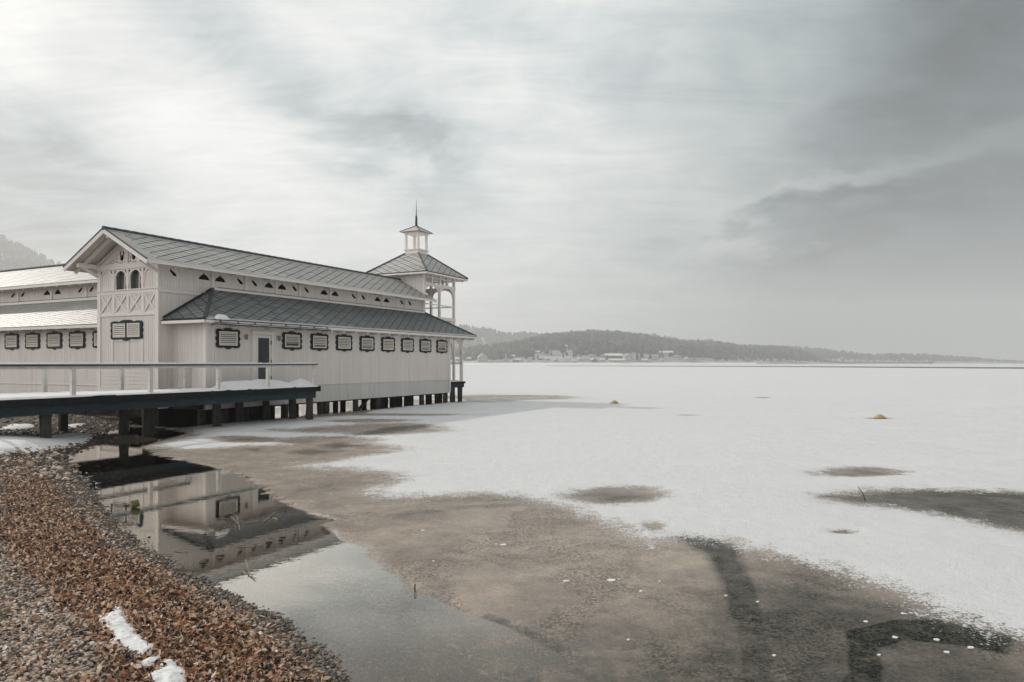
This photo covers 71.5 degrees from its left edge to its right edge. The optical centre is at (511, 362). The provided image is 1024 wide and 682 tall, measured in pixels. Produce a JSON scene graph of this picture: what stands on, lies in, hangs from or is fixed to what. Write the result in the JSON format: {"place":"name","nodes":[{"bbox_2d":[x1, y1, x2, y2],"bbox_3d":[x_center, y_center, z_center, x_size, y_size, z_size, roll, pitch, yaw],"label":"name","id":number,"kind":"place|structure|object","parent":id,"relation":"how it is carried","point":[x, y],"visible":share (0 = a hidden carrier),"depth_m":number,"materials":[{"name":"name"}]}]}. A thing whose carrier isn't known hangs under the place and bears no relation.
{"place":"outdoors","nodes":[
{"label":"outdoors","id":0,"kind":"place"},
{"bbox_2d":[130,499,139,507],"bbox_3d":[-6.242,2.338,11.772,0.150,0.174,0.178,0,0,-29],"label":"bucket","id":1,"kind":"object","parent":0,"point":[134,503],"visible":0.98,"depth_m":11.73,"materials":[{"name":"green plastic"}]},
{"bbox_2d":[0,413,608,681],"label":"beach","id":2,"kind":"structure","parent":0,"point":[559,648],"depth_m":8.19,"materials":[{"name":"gravel"}]},
{"bbox_2d":[1,424,33,429],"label":"snow patch","id":3,"kind":"object","parent":2,"relation":"on","point":[16,426],"visible":0.84,"depth_m":23.41,"materials":[{"name":"white snow"}]},
{"bbox_2d":[0,433,96,454],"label":"snow bank","id":4,"kind":"structure","parent":2,"relation":"on","point":[8,442],"depth_m":18.91,"materials":[{"name":"white snow"}]},
{"bbox_2d":[0,264,118,416],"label":"side hall","id":5,"kind":"structure","parent":2,"relation":"on","point":[48,313],"depth_m":34.12,"materials":[{"name":"white paint"}]},
{"bbox_2d":[4,333,18,349],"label":"window","id":6,"kind":"structure","parent":5,"relation":"in","point":[11,341],"depth_m":34.53,"materials":[{"name":"white paint"}]},
{"bbox_2d":[25,332,39,349],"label":"window","id":7,"kind":"structure","parent":5,"relation":"in","point":[32,339],"depth_m":33.75,"materials":[{"name":"white paint"}]},
{"bbox_2d":[46,331,62,349],"bbox_3d":[-21.234,-1.027,32.978,1.210,0.853,0.057,0,0,27],"label":"window","id":8,"kind":"structure","parent":5,"relation":"in","point":[54,339],"depth_m":32.97,"materials":[{"name":"white paint"}]},
{"bbox_2d":[69,330,85,348],"bbox_3d":[-19.695,-1.027,32.194,1.210,0.853,0.057,0,0,27],"label":"window","id":9,"kind":"structure","parent":5,"relation":"in","point":[77,339],"depth_m":32.17,"materials":[{"name":"white paint"}]},
{"bbox_2d":[92,331,96,347],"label":"window","id":10,"kind":"structure","parent":5,"relation":"in","point":[94,334],"depth_m":31.59,"materials":[{"name":"teal paint"}]},
{"bbox_2d":[57,423,83,427],"bbox_3d":[-15.557,2.246,25.160,0.597,0.112,2.168,0,0,-14],"label":"snow patch","id":11,"kind":"object","parent":2,"relation":"on","point":[72,425],"visible":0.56,"depth_m":25.23,"materials":[{"name":"white snow"}]},
{"bbox_2d":[0,414,144,484],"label":"gravel","id":12,"kind":"structure","parent":2,"relation":"on","point":[23,431],"depth_m":18.03,"materials":[{"name":"gravel"}]},
{"bbox_2d":[0,386,320,437],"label":"boardwalk","id":13,"kind":"structure","parent":2,"relation":"on","point":[44,409],"depth_m":23.38,"materials":[{"name":"black wood"}]},
{"bbox_2d":[42,365,187,392],"bbox_3d":[-15.451,0.514,22.364,0.170,0.952,12.260,0,0,27],"label":"railing","id":14,"kind":"object","parent":13,"relation":"on","point":[121,379],"visible":0.27,"depth_m":25.30,"materials":[{"name":"paint"}]},
{"bbox_2d":[0,364,317,394],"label":"railing","id":15,"kind":"object","parent":13,"relation":"on","point":[150,367],"visible":1,"depth_m":22.91,"materials":[{"name":"paint"}]},
{"bbox_2d":[0,362,316,364],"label":"snow strip","id":16,"kind":"object","parent":15,"relation":"on","point":[86,363],"visible":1,"depth_m":21.80,"materials":[{"name":"white snow"}]},
{"bbox_2d":[0,385,317,399],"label":"snow cover","id":17,"kind":"object","parent":13,"relation":"on","point":[18,396],"visible":0.91,"depth_m":22.30,"materials":[{"name":"white snow"}]},
{"bbox_2d":[212,379,295,388],"bbox_3d":[-10.129,0.820,27.137,1.250,0.360,4.300,0,0,27],"label":"snow heap","id":18,"kind":"object","parent":13,"relation":"on","point":[256,383],"visible":0.82,"depth_m":26.98,"materials":[{"name":"white snow"}]},
{"bbox_2d":[289,378,312,385],"bbox_3d":[-8.851,0.824,29.545,1.200,0.352,1.050,0,0,27],"label":"snow heap","id":19,"kind":"object","parent":13,"relation":"on","point":[299,382],"visible":0.75,"depth_m":29.31,"materials":[{"name":"white snow"}]},
{"bbox_2d":[0,448,329,681],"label":"leaf litter","id":20,"kind":"object","parent":2,"relation":"on","point":[207,656],"visible":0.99,"depth_m":6.52,"materials":[{"name":"brown plant"}]},
{"bbox_2d":[98,607,158,662],"bbox_3d":[-3.241,2.253,5.940,0.427,0.119,1.642,0,0,-34],"label":"snow patch","id":21,"kind":"object","parent":20,"relation":"on","point":[123,631],"visible":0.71,"depth_m":5.78,"materials":[{"name":"white snow"}]},
{"bbox_2d":[136,656,162,671],"bbox_3d":[-2.690,2.247,5.302,0.230,0.106,0.300,0,0,0],"label":"snow patch","id":22,"kind":"object","parent":20,"relation":"on","point":[150,660],"visible":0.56,"depth_m":5.24,"materials":[{"name":"white snow"}]},
{"bbox_2d":[147,659,191,681],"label":"snow patch","id":23,"kind":"object","parent":2,"relation":"on","point":[170,671],"visible":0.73,"depth_m":5.03,"materials":[{"name":"white snow"}]},
{"bbox_2d":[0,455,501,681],"bbox_3d":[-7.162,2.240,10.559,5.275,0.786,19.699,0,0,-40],"label":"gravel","id":24,"kind":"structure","parent":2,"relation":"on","point":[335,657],"depth_m":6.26,"materials":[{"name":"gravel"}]},
{"bbox_2d":[63,226,476,422],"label":"bathhouse","id":25,"kind":"structure","parent":2,"relation":"on","point":[161,299],"depth_m":30.82,"materials":[{"name":"white wood"}]},
{"bbox_2d":[116,271,125,289],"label":"arched window","id":26,"kind":"structure","parent":25,"relation":"in","point":[120,278],"depth_m":29.01,"materials":[{"name":"grey glass"}]},
{"bbox_2d":[110,320,142,340],"bbox_3d":[-15.483,-1.297,28.556,2.000,0.853,0.057,0,0,27],"label":"window","id":27,"kind":"structure","parent":25,"relation":"in","point":[126,330],"depth_m":28.53,"materials":[{"name":"white paint"}]},
{"bbox_2d":[131,270,140,288],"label":"arched window","id":28,"kind":"structure","parent":25,"relation":"in","point":[135,278],"depth_m":28.59,"materials":[{"name":"grey glass"}]},
{"bbox_2d":[215,314,229,319],"bbox_3d":[-11.213,-1.758,27.398,0.400,0.216,0.620,0,0,27],"label":"snow clump","id":29,"kind":"object","parent":25,"relation":"on","point":[222,316],"visible":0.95,"depth_m":27.28,"materials":[{"name":"white snow"}]},
{"bbox_2d":[215,328,240,348],"bbox_3d":[-11.305,-0.957,28.333,0.057,0.853,1.210,0,0,27],"label":"window","id":30,"kind":"structure","parent":25,"relation":"in","point":[224,337],"depth_m":28.32,"materials":[{"name":"teal paint"}]},
{"bbox_2d":[251,330,273,379],"bbox_3d":[-10.474,-0.170,29.951,0.120,2.320,1.280,0,0,27],"label":"door","id":31,"kind":"structure","parent":25,"relation":"in","point":[262,341],"depth_m":29.96,"materials":[{"name":"paint"}]},
{"bbox_2d":[225,323,324,329],"bbox_3d":[-9.773,-1.524,29.829,0.120,0.059,5.520,0,0,27],"label":"snow strip","id":32,"kind":"object","parent":25,"relation":"on","point":[273,326],"visible":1,"depth_m":29.53,"materials":[{"name":"white snow"}]},
{"bbox_2d":[282,331,301,350],"bbox_3d":[-9.716,-0.957,31.451,0.057,0.853,1.210,0,0,27],"label":"window","id":33,"kind":"structure","parent":25,"relation":"in","point":[291,340],"depth_m":31.44,"materials":[{"name":"teal paint"}]},
{"bbox_2d":[310,333,328,350],"bbox_3d":[-8.925,-0.957,32.998,0.057,0.853,1.210,0,0,27],"label":"window","id":34,"kind":"structure","parent":25,"relation":"in","point":[319,341],"depth_m":32.97,"materials":[{"name":"teal paint"}]},
{"bbox_2d":[335,334,352,351],"bbox_3d":[-8.145,-0.957,34.534,0.057,0.853,1.210,0,0,27],"label":"window","id":35,"kind":"structure","parent":25,"relation":"in","point":[343,341],"depth_m":34.52,"materials":[{"name":"teal paint"}]},
{"bbox_2d":[359,335,374,351],"bbox_3d":[-7.345,-0.957,36.099,0.057,0.853,1.210,0,0,27],"label":"window","id":36,"kind":"structure","parent":25,"relation":"in","point":[366,343],"depth_m":36.08,"materials":[{"name":"teal paint"}]},
{"bbox_2d":[381,336,394,352],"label":"window","id":37,"kind":"structure","parent":25,"relation":"in","point":[387,343],"depth_m":37.64,"materials":[{"name":"teal paint"}]},
{"bbox_2d":[401,338,413,352],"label":"window","id":38,"kind":"structure","parent":25,"relation":"in","point":[407,344],"depth_m":39.18,"materials":[{"name":"teal paint"}]},
{"bbox_2d":[367,203,467,398],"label":"lookout tower","id":39,"kind":"structure","parent":25,"relation":"on","point":[419,269],"depth_m":45.75,"materials":[{"name":"white paint"}]},
{"bbox_2d":[419,338,431,352],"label":"window","id":40,"kind":"structure","parent":25,"relation":"in","point":[425,345],"depth_m":40.75,"materials":[{"name":"teal paint"}]},
{"bbox_2d":[436,339,447,353],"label":"window","id":41,"kind":"structure","parent":25,"relation":"in","point":[441,346],"depth_m":42.28,"materials":[{"name":"teal paint"}]},
{"bbox_2d":[67,396,584,681],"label":"water","id":42,"kind":"structure","parent":0,"point":[299,555],"depth_m":10.29,"materials":[{"name":"grey liquid"}]},
{"bbox_2d":[245,559,256,580],"bbox_3d":[-2.969,2.352,8.144,0.105,0.109,0.729,0,0,-26],"label":"branch","id":43,"kind":"object","parent":42,"relation":"on","point":[248,569],"visible":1,"depth_m":8.14,"materials":[{"name":"brown plant"}]},
{"bbox_2d":[414,584,415,612],"bbox_3d":[-1.020,2.513,7.463,0.015,0.375,0.016,0,0,0],"label":"stake","id":44,"kind":"object","parent":42,"relation":"in","point":[414,596],"visible":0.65,"depth_m":7.46,"materials":[{"name":"wood"}]},
{"bbox_2d":[357,574,556,681],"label":"lakebed gravel","id":45,"kind":"structure","parent":0,"point":[514,657],"depth_m":6.94,"materials":[{"name":"grey gravel"}]},
{"bbox_2d":[455,329,531,347],"bbox_3d":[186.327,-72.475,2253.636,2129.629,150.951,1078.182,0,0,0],"label":"hill","id":46,"kind":"structure","parent":0,"point":[483,339],"depth_m":2078.14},
{"bbox_2d":[451,324,734,349],"bbox_3d":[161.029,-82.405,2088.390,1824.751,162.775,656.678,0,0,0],"label":"woods","id":47,"kind":"object","parent":46,"relation":"on","point":[494,336],"visible":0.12,"depth_m":2170.35,"materials":[{"name":"grey plant"}]},
{"bbox_2d":[0,0,1023,361],"label":"sky","id":48,"kind":"structure","parent":0,"point":[846,175],"materials":[{"name":"grey"}]},
{"bbox_2d":[87,364,1023,681],"bbox_3d":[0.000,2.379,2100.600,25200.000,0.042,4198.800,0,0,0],"label":"ice","id":49,"kind":"structure","parent":0,"point":[705,508],"depth_m":11.88,"materials":[{"name":"white ice"}]},
{"bbox_2d":[874,414,885,418],"bbox_3d":[15.685,2.325,30.303,0.488,0.270,0.500,0,0,0],"label":"buoy","id":50,"kind":"object","parent":49,"relation":"on","point":[880,416],"visible":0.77,"depth_m":30.16,"materials":[{"name":"plastic"}]},
{"bbox_2d":[451,363,756,364],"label":"lake bank","id":51,"kind":"structure","parent":0,"point":[582,363],"depth_m":879.24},
{"bbox_2d":[451,347,932,363],"bbox_3d":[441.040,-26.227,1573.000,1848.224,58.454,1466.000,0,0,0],"label":"village hill","id":52,"kind":"structure","parent":0,"point":[556,353],"depth_m":1056.20,"materials":[{"name":"grey snow"}]},
{"bbox_2d":[477,354,487,361],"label":"house","id":53,"kind":"structure","parent":52,"relation":"on","point":[482,358],"depth_m":897.31,"materials":[{"name":"white"}]},
{"bbox_2d":[513,357,518,362],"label":"house","id":54,"kind":"structure","parent":52,"relation":"on","point":[516,360],"depth_m":891.76,"materials":[{"name":"white"}]},
{"bbox_2d":[597,358,604,362],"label":"house","id":55,"kind":"structure","parent":52,"relation":"on","point":[601,360],"depth_m":936.41,"materials":[{"name":"white"}]},
{"bbox_2d":[604,354,622,358],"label":"house","id":56,"kind":"structure","parent":52,"relation":"on","point":[615,356],"depth_m":984.41,"materials":[{"name":"white"}]},
{"bbox_2d":[608,358,625,362],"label":"house","id":57,"kind":"structure","parent":52,"relation":"on","point":[619,360],"depth_m":949.82,"materials":[{"name":"white"}]},
{"bbox_2d":[623,353,632,358],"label":"house","id":58,"kind":"structure","parent":52,"relation":"on","point":[629,355],"depth_m":1017.97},
{"bbox_2d":[639,346,643,358],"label":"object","id":59,"kind":"object","parent":52,"relation":"on","point":[641,355],"visible":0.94,"depth_m":1032.15,"materials":[{"name":"plant"}]},
{"bbox_2d":[659,350,673,355],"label":"house","id":60,"kind":"structure","parent":52,"relation":"on","point":[665,353],"depth_m":1121.89,"materials":[{"name":"white"}]},
{"bbox_2d":[451,329,932,362],"bbox_3d":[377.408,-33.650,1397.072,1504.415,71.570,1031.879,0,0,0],"label":"village woods","id":61,"kind":"object","parent":52,"relation":"on","point":[589,342],"visible":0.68,"depth_m":1220.09,"materials":[{"name":"grey plant"}]},
{"bbox_2d":[828,357,1023,363],"bbox_3d":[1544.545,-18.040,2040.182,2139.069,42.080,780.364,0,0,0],"label":"hill","id":62,"kind":"structure","parent":0,"point":[947,362],"depth_m":1781.55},
{"bbox_2d":[788,345,1023,362],"bbox_3d":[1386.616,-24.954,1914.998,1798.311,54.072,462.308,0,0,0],"label":"woods","id":63,"kind":"object","parent":62,"relation":"on","point":[824,353],"visible":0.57,"depth_m":1957.49,"materials":[{"name":"grey plant"}]},
{"bbox_3d":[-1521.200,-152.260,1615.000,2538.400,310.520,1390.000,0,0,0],"label":"mountain","id":64,"kind":"structure","parent":0,"visible":0},
{"bbox_2d":[0,234,61,269],"bbox_3d":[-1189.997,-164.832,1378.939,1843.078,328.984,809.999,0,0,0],"label":"mountain woods","id":65,"kind":"object","parent":64,"relation":"on","point":[18,255],"visible":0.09,"depth_m":1574.51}
]}

